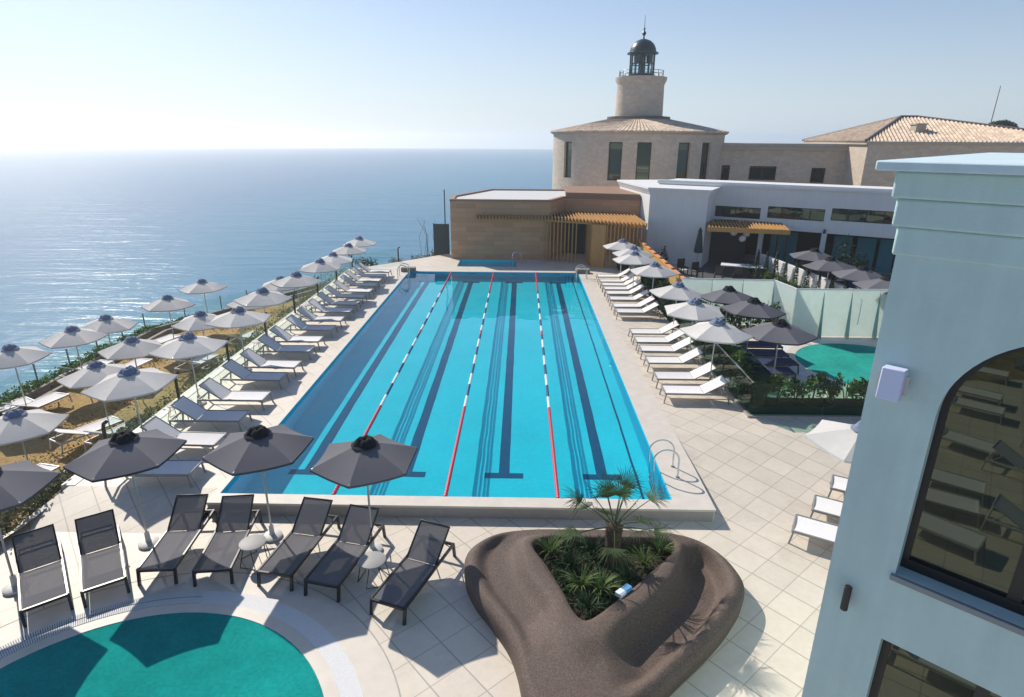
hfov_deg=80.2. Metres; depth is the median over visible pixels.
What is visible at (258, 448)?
parasol
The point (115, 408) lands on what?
dry tufts
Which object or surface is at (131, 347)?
parasol
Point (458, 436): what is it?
lane rope
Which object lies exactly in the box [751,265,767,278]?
shrub
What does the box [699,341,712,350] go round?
shrub
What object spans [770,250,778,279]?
cypress
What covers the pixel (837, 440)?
parasol
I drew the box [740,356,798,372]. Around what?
sun lounger
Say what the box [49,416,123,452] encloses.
sun lounger
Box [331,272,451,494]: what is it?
lane rope
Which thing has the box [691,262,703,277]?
dining chair
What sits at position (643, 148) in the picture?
window
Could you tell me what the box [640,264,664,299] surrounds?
hedge block
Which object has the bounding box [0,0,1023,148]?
sky
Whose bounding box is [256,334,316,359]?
sun lounger
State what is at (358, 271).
sun lounger
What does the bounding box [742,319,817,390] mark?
parasol
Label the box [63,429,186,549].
parasol
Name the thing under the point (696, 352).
sun lounger
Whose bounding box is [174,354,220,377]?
sun lounger
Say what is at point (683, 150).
window
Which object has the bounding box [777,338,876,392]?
pool rim
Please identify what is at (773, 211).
window
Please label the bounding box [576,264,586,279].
pool ladder
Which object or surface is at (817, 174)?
window
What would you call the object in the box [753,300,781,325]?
shrub
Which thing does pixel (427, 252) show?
dry branches
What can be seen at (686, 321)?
shrub
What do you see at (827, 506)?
sun lounger
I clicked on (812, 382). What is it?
shrub
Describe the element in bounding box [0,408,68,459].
parasol
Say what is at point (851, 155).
stone building
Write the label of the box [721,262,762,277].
dining table
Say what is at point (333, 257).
parasol
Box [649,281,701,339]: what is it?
parasol
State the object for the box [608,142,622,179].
window
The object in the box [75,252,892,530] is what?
deck
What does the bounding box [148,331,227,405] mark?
parasol
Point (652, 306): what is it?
sun lounger
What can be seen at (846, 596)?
wall lamp
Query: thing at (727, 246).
back screen
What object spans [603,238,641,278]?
parasol
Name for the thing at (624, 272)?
sun lounger
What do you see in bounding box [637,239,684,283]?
bamboo fence
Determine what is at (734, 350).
shrub
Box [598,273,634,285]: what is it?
sun lounger
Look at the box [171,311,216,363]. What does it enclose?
parasol
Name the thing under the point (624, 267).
hedge block
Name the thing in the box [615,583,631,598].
carton
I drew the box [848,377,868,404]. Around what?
shrub
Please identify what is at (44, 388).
kerb wall
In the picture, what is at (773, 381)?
shrub
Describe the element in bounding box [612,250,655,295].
parasol
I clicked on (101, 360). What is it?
sun lounger
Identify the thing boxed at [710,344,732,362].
shrub
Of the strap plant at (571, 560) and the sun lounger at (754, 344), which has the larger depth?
the sun lounger at (754, 344)
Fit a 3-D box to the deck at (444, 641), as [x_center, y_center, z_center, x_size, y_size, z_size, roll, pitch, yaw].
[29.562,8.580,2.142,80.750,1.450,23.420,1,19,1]
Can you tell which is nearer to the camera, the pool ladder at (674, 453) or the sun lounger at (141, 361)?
the pool ladder at (674, 453)
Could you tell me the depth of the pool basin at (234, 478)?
23.01 m
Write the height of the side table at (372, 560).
0.435 m
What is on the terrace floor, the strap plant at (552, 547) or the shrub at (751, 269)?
the shrub at (751, 269)
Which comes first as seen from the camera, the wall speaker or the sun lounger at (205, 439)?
the wall speaker
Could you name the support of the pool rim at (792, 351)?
on the round basin at (850, 362)
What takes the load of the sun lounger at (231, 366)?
on the deck at (700, 414)
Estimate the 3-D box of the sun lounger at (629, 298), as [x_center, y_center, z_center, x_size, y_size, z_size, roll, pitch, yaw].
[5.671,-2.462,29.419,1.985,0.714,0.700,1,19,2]
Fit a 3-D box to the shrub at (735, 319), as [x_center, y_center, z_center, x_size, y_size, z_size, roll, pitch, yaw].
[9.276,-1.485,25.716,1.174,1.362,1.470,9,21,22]
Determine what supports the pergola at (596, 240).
on the deck at (700, 414)
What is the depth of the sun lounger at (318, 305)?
27.07 m
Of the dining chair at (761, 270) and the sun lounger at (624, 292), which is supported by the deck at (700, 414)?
the sun lounger at (624, 292)
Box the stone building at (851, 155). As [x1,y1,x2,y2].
[719,115,1023,186]
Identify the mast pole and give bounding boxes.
[444,190,445,223]
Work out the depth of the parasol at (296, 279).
25.36 m
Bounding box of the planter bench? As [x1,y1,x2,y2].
[464,529,744,696]
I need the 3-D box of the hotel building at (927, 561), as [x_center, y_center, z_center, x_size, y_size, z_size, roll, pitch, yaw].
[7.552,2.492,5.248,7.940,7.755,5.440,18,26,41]
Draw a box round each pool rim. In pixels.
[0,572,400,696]
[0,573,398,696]
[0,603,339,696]
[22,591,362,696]
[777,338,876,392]
[786,341,875,386]
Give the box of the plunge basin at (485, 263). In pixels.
[458,260,515,266]
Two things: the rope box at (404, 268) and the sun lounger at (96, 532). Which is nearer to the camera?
the sun lounger at (96, 532)
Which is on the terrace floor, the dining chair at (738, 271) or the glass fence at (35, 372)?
the dining chair at (738, 271)
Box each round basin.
[0,613,323,696]
[795,344,875,382]
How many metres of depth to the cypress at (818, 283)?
29.51 m
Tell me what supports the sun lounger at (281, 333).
on the deck at (700, 414)
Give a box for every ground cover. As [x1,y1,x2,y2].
[0,268,349,535]
[537,540,668,618]
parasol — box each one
[0,344,51,409]
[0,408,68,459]
[0,460,60,595]
[38,325,108,368]
[56,361,126,428]
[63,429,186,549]
[81,314,138,363]
[81,365,177,431]
[97,336,161,401]
[141,295,195,339]
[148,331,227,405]
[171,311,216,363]
[178,279,226,312]
[202,424,313,542]
[205,306,270,369]
[226,292,268,335]
[233,287,291,344]
[262,276,298,316]
[270,271,321,322]
[298,258,341,305]
[310,434,416,553]
[315,252,352,296]
[332,243,366,284]
[341,236,376,273]
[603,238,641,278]
[612,245,653,288]
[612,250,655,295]
[630,261,678,312]
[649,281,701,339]
[664,298,724,362]
[680,317,752,378]
[694,227,702,260]
[701,285,753,322]
[720,297,785,347]
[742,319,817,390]
[789,248,837,261]
[802,256,856,288]
[804,420,859,522]
[831,265,881,288]
[852,275,890,293]
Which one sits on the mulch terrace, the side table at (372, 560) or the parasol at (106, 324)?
the parasol at (106, 324)
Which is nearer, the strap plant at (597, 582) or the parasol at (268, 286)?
the strap plant at (597, 582)
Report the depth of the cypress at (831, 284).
28.46 m
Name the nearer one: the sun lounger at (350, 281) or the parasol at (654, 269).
the parasol at (654, 269)
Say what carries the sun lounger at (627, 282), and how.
on the deck at (700, 414)
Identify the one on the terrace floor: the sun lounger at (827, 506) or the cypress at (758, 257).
the cypress at (758, 257)
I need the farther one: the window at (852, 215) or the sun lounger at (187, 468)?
the window at (852, 215)
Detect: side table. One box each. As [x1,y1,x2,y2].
[167,401,188,419]
[239,534,269,569]
[252,339,267,353]
[300,303,312,310]
[357,551,389,588]
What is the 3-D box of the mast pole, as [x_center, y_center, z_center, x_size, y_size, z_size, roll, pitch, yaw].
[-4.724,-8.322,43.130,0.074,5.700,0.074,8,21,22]
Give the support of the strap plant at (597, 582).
in the planter bench
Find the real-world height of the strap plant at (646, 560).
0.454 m
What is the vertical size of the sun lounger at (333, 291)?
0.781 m
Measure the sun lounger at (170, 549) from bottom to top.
0.792 m
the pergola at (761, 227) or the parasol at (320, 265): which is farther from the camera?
the pergola at (761, 227)
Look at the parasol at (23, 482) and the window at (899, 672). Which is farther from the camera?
the parasol at (23, 482)
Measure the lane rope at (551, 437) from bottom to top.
0.090 m
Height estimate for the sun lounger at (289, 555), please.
0.792 m
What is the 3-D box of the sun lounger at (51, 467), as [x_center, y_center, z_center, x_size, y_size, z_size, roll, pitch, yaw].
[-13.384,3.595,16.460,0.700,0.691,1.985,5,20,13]
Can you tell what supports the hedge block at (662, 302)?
on the deck at (700, 414)
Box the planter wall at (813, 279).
[759,254,874,327]
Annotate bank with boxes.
[0,489,61,541]
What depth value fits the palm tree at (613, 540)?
11.09 m
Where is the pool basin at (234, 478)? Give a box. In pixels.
[221,271,671,499]
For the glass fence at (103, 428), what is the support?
on the deck at (700, 414)
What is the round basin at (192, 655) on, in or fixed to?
in the deck at (444, 641)
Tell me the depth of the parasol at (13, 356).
20.43 m
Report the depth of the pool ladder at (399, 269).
35.07 m
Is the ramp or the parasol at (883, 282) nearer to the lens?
the ramp
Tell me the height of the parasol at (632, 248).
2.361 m
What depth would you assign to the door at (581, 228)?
42.19 m
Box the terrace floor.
[678,260,890,282]
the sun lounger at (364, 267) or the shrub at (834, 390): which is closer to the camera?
the shrub at (834, 390)
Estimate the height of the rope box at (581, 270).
0.240 m
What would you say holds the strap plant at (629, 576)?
in the planter bench
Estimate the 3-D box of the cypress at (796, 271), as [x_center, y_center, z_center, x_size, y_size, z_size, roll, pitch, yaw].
[14.744,-3.725,31.638,0.407,1.759,0.442,17,25,39]
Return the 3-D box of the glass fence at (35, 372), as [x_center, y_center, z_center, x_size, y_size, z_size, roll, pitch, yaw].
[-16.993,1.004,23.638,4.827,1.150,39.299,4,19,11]
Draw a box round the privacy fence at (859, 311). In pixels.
[682,278,887,338]
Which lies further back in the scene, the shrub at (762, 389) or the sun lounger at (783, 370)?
the sun lounger at (783, 370)
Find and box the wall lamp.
[840,584,852,610]
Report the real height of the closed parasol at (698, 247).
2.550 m
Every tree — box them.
[546,465,680,572]
[824,233,870,280]
[989,119,1017,126]
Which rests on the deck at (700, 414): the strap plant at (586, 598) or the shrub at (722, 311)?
the shrub at (722, 311)
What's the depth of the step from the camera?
13.33 m
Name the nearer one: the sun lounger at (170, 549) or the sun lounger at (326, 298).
the sun lounger at (170, 549)
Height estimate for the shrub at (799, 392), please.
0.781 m
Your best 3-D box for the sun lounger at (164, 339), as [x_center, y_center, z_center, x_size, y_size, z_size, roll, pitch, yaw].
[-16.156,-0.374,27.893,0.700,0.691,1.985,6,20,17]
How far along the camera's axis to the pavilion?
40.32 m
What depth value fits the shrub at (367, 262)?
38.65 m
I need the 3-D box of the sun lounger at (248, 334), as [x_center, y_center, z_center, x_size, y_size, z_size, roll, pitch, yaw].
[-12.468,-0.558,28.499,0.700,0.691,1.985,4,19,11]
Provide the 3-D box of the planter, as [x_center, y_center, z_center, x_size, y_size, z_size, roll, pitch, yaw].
[9.065,0.123,21.418,4.350,1.090,8.500,1,19,1]
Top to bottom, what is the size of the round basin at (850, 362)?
1.002 m
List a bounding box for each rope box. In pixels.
[401,266,415,271]
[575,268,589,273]
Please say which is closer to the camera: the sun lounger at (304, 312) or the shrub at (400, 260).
the sun lounger at (304, 312)
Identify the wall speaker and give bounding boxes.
[875,365,910,401]
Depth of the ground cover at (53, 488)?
17.19 m
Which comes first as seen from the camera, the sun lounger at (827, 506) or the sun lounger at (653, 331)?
the sun lounger at (827, 506)
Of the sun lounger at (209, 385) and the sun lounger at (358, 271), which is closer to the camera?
the sun lounger at (209, 385)
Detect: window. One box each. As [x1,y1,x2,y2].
[565,142,571,177]
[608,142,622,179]
[635,142,651,179]
[676,143,689,178]
[699,143,708,178]
[715,206,760,218]
[720,165,729,179]
[748,166,776,179]
[767,206,825,220]
[809,168,824,182]
[831,208,893,223]
[868,639,1000,696]
[900,347,1023,615]
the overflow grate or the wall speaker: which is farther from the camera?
the overflow grate
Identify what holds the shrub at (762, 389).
on the planter
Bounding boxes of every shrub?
[353,256,377,267]
[385,257,403,263]
[683,320,705,326]
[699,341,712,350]
[710,303,729,323]
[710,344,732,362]
[718,345,740,370]
[723,304,742,328]
[729,350,746,375]
[735,361,753,384]
[736,370,759,392]
[739,316,762,327]
[743,262,757,278]
[750,380,771,404]
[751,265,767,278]
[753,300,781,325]
[763,270,780,279]
[768,373,792,401]
[773,275,790,288]
[782,376,810,402]
[789,279,800,287]
[803,372,828,402]
[815,378,842,405]
[834,372,861,402]
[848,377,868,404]
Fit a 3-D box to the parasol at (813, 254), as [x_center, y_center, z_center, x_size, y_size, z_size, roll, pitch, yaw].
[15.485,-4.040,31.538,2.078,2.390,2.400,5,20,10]
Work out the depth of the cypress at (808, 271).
30.51 m
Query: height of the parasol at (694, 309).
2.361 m
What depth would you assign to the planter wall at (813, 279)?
31.72 m
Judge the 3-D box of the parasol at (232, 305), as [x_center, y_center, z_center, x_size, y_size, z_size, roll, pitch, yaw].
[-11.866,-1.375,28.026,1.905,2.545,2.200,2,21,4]
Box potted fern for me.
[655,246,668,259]
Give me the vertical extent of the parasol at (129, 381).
2.243 m
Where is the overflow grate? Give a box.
[0,591,205,658]
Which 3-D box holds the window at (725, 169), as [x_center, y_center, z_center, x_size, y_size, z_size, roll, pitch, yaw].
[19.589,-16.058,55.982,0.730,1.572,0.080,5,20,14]
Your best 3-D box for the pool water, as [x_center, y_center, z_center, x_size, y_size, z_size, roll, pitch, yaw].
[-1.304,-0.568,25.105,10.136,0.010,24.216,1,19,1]
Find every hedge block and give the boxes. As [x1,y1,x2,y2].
[617,263,628,270]
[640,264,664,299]
[657,280,685,327]
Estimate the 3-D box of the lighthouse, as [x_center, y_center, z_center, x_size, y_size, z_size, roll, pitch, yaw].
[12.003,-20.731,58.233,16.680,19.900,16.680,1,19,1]
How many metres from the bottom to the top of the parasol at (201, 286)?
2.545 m
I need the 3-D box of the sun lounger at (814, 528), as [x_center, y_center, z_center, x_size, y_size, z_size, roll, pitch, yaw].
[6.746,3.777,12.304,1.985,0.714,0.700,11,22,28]
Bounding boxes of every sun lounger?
[0,396,35,412]
[1,392,72,415]
[11,524,73,627]
[37,463,60,470]
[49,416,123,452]
[59,359,114,376]
[74,509,129,607]
[83,417,141,450]
[104,459,205,487]
[124,358,154,367]
[136,494,217,585]
[139,416,226,449]
[154,334,180,343]
[169,395,252,431]
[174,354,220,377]
[192,494,261,586]
[197,377,272,410]
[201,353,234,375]
[220,359,289,389]
[227,330,263,344]
[239,348,303,376]
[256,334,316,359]
[256,497,340,591]
[267,325,324,349]
[284,314,337,337]
[295,306,345,327]
[303,504,385,602]
[306,298,354,318]
[315,292,360,311]
[325,285,366,303]
[331,280,373,297]
[338,274,378,291]
[343,270,382,286]
[351,266,386,281]
[355,262,391,277]
[369,519,455,625]
[596,268,631,282]
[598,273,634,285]
[600,276,638,290]
[602,280,641,294]
[604,284,645,299]
[607,289,649,305]
[611,296,655,313]
[614,301,660,319]
[628,320,680,340]
[632,329,687,350]
[637,337,694,359]
[643,347,703,371]
[651,361,715,387]
[659,375,728,404]
[725,341,782,349]
[730,346,789,357]
[733,365,796,377]
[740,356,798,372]
[788,514,837,544]
[810,494,842,518]
[827,474,847,497]
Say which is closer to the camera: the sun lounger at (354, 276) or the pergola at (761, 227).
the sun lounger at (354, 276)
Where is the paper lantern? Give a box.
[739,236,745,241]
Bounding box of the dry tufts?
[6,306,289,518]
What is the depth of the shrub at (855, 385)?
17.59 m
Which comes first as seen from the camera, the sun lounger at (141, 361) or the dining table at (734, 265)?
the sun lounger at (141, 361)
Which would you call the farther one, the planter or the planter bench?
the planter
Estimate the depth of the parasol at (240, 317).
20.01 m
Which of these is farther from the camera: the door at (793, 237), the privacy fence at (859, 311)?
the door at (793, 237)
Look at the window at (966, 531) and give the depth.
5.11 m
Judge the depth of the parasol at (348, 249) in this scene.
32.28 m
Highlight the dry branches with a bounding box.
[416,217,435,255]
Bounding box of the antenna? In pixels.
[990,86,1000,123]
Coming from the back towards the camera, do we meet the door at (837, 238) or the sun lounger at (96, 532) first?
the door at (837, 238)
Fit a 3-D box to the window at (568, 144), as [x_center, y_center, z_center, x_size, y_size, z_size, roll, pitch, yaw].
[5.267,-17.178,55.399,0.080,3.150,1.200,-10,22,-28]
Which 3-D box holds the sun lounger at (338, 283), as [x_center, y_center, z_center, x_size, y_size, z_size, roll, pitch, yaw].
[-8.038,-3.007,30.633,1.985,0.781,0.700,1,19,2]
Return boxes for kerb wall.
[0,283,322,415]
[18,290,315,410]
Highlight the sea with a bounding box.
[0,148,552,396]
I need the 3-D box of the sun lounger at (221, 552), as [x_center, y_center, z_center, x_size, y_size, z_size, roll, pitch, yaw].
[-5.660,3.718,12.120,0.710,0.792,1.994,-2,19,-6]
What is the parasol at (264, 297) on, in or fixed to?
on the deck at (700, 414)
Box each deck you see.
[0,514,838,696]
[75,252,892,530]
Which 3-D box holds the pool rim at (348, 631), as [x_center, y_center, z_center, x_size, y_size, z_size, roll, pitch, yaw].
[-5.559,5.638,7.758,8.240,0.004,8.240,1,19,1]
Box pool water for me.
[224,272,669,499]
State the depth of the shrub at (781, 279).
31.47 m
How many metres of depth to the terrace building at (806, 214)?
37.30 m
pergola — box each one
[476,211,646,268]
[707,219,790,261]
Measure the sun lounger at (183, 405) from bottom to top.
0.781 m
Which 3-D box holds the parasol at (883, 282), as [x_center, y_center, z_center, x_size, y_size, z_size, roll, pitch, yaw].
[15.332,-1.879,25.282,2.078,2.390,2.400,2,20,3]
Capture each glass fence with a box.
[0,274,334,396]
[101,247,399,438]
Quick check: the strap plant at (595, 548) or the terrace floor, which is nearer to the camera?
the strap plant at (595, 548)
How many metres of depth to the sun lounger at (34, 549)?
11.20 m
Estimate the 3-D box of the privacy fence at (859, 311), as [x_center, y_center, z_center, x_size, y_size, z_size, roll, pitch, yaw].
[14.219,-1.498,24.755,14.298,2.000,1.711,3,19,9]
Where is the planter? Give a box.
[677,321,863,418]
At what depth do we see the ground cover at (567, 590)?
10.98 m
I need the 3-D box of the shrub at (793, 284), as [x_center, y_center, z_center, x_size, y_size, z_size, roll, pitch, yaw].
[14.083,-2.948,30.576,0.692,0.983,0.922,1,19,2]
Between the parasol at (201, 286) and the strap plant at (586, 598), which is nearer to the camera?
the strap plant at (586, 598)
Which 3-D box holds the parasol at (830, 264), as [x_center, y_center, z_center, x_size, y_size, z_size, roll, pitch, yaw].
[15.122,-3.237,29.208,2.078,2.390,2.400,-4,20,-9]
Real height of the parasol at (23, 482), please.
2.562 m
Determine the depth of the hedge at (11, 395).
23.58 m
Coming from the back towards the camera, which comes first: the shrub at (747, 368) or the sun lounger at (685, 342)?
the sun lounger at (685, 342)
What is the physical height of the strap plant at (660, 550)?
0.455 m
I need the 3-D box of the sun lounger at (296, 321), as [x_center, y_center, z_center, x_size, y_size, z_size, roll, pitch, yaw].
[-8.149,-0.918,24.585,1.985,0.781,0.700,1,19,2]
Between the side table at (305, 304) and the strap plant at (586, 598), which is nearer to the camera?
the strap plant at (586, 598)
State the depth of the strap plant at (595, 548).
11.66 m
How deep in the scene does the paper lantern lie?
36.88 m
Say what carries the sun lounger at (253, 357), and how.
on the deck at (700, 414)
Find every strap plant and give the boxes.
[534,530,566,558]
[557,544,590,569]
[560,562,602,593]
[569,588,606,614]
[577,532,604,555]
[577,565,622,599]
[604,560,643,583]
[626,544,661,567]
[645,533,679,555]
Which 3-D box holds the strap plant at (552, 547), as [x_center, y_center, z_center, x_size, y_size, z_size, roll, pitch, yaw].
[0.739,3.717,11.543,0.743,0.583,0.715,-6,20,-19]
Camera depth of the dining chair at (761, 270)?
33.59 m
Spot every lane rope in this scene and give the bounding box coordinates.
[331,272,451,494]
[444,272,493,495]
[535,273,559,497]
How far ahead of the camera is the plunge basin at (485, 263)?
40.15 m
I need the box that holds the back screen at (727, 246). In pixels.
[708,219,745,261]
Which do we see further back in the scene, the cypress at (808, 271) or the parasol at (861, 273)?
the cypress at (808, 271)
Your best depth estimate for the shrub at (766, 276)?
32.71 m
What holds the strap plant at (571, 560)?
in the planter bench
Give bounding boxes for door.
[565,220,585,253]
[769,232,798,263]
[831,236,852,262]
[854,237,876,270]
[875,239,893,273]
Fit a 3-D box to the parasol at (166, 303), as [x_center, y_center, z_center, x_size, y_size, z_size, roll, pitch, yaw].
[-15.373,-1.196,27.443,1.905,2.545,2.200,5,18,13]
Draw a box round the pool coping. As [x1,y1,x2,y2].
[206,270,715,511]
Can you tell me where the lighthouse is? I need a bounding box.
[550,15,728,188]
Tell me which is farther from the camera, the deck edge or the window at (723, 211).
the window at (723, 211)
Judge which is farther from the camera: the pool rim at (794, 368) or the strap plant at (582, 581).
the pool rim at (794, 368)
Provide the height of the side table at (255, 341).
0.435 m
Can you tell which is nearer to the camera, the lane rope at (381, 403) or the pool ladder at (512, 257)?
the lane rope at (381, 403)
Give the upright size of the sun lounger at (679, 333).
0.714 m
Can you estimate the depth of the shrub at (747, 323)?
25.51 m
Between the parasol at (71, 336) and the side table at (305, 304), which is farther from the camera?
the side table at (305, 304)
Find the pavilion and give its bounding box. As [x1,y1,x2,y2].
[450,186,640,258]
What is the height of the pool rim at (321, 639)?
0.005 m
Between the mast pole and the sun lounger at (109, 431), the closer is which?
the sun lounger at (109, 431)
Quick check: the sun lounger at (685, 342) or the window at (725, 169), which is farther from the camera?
the window at (725, 169)
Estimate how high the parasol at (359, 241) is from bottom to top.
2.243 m
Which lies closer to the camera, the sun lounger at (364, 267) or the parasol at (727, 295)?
the parasol at (727, 295)
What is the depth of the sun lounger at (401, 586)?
11.32 m
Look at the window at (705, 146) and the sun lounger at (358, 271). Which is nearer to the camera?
the sun lounger at (358, 271)
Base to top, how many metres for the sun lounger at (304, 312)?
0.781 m
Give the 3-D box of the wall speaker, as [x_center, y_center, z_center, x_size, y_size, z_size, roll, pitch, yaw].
[3.199,0.288,5.114,0.230,0.282,0.201,18,26,41]
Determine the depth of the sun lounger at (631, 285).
31.40 m
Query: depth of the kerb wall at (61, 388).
29.24 m
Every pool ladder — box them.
[397,263,409,277]
[512,251,521,266]
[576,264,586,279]
[648,439,679,479]
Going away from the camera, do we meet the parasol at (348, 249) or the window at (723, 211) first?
the parasol at (348, 249)
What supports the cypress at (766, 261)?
on the terrace floor
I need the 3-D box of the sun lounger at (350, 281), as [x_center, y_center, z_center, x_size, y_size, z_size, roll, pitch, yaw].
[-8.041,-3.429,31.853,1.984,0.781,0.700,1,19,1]
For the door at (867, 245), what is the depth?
37.13 m
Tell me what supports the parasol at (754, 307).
on the deck at (700, 414)
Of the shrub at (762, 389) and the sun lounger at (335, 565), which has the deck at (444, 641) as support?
the sun lounger at (335, 565)
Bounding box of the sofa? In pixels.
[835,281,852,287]
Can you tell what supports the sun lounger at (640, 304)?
on the deck at (700, 414)
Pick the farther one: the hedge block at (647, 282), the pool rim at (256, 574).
the hedge block at (647, 282)
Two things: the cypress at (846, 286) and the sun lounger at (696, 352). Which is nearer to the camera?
the sun lounger at (696, 352)
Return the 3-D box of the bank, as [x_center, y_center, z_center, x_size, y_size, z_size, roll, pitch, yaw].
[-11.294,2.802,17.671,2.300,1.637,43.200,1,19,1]
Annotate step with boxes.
[208,505,713,521]
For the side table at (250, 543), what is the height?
0.435 m
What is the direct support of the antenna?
on the stone building at (851, 155)
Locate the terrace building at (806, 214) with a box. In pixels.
[657,178,898,273]
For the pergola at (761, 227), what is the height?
2.740 m
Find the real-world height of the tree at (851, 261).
2.880 m
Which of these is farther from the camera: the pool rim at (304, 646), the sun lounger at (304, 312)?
the sun lounger at (304, 312)
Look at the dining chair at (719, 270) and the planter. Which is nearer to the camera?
the planter
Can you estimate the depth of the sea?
116.02 m
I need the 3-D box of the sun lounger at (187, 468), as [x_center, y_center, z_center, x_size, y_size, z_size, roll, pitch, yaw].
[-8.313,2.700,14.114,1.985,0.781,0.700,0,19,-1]
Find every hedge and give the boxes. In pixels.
[0,342,118,413]
[113,313,208,342]
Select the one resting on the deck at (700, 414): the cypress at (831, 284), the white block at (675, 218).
the white block at (675, 218)
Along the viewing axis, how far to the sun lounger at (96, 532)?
11.68 m
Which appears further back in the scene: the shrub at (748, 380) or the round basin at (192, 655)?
the shrub at (748, 380)
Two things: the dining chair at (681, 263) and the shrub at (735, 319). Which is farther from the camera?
the dining chair at (681, 263)
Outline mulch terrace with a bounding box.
[0,294,312,528]
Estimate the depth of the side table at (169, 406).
17.13 m
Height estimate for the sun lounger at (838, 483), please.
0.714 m
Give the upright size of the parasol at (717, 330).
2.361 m
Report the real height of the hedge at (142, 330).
0.718 m
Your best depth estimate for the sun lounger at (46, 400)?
21.49 m
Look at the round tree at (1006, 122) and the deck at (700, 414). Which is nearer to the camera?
the deck at (700, 414)
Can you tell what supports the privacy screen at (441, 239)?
on the deck at (700, 414)
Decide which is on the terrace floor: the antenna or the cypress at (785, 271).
the cypress at (785, 271)
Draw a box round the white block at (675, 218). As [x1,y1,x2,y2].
[617,180,720,266]
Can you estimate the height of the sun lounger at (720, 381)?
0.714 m
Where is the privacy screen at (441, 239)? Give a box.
[433,223,449,255]
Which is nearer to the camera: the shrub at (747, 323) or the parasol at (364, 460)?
the parasol at (364, 460)
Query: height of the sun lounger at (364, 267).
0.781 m
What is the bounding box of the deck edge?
[60,269,351,490]
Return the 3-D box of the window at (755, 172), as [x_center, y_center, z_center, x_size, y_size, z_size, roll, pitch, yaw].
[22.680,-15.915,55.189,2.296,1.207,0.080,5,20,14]
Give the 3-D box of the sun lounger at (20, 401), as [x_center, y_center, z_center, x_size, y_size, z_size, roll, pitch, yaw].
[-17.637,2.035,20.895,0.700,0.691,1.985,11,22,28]
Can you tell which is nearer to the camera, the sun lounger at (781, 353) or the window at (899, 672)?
the window at (899, 672)
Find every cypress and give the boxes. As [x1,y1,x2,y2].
[753,249,759,273]
[763,250,768,271]
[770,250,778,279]
[782,260,787,279]
[792,260,798,282]
[801,261,810,287]
[815,272,821,288]
[829,275,834,288]
[843,280,848,288]
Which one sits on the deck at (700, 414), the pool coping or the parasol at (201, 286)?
the pool coping
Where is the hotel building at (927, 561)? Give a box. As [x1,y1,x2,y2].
[802,152,1023,696]
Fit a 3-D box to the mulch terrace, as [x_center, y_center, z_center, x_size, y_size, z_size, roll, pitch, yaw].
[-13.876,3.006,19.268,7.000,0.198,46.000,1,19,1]
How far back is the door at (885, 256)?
36.69 m
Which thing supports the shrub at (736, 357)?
on the planter
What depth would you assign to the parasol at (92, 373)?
18.76 m
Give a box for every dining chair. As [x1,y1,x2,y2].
[677,258,688,274]
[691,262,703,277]
[714,266,724,278]
[733,267,743,278]
[754,268,765,278]

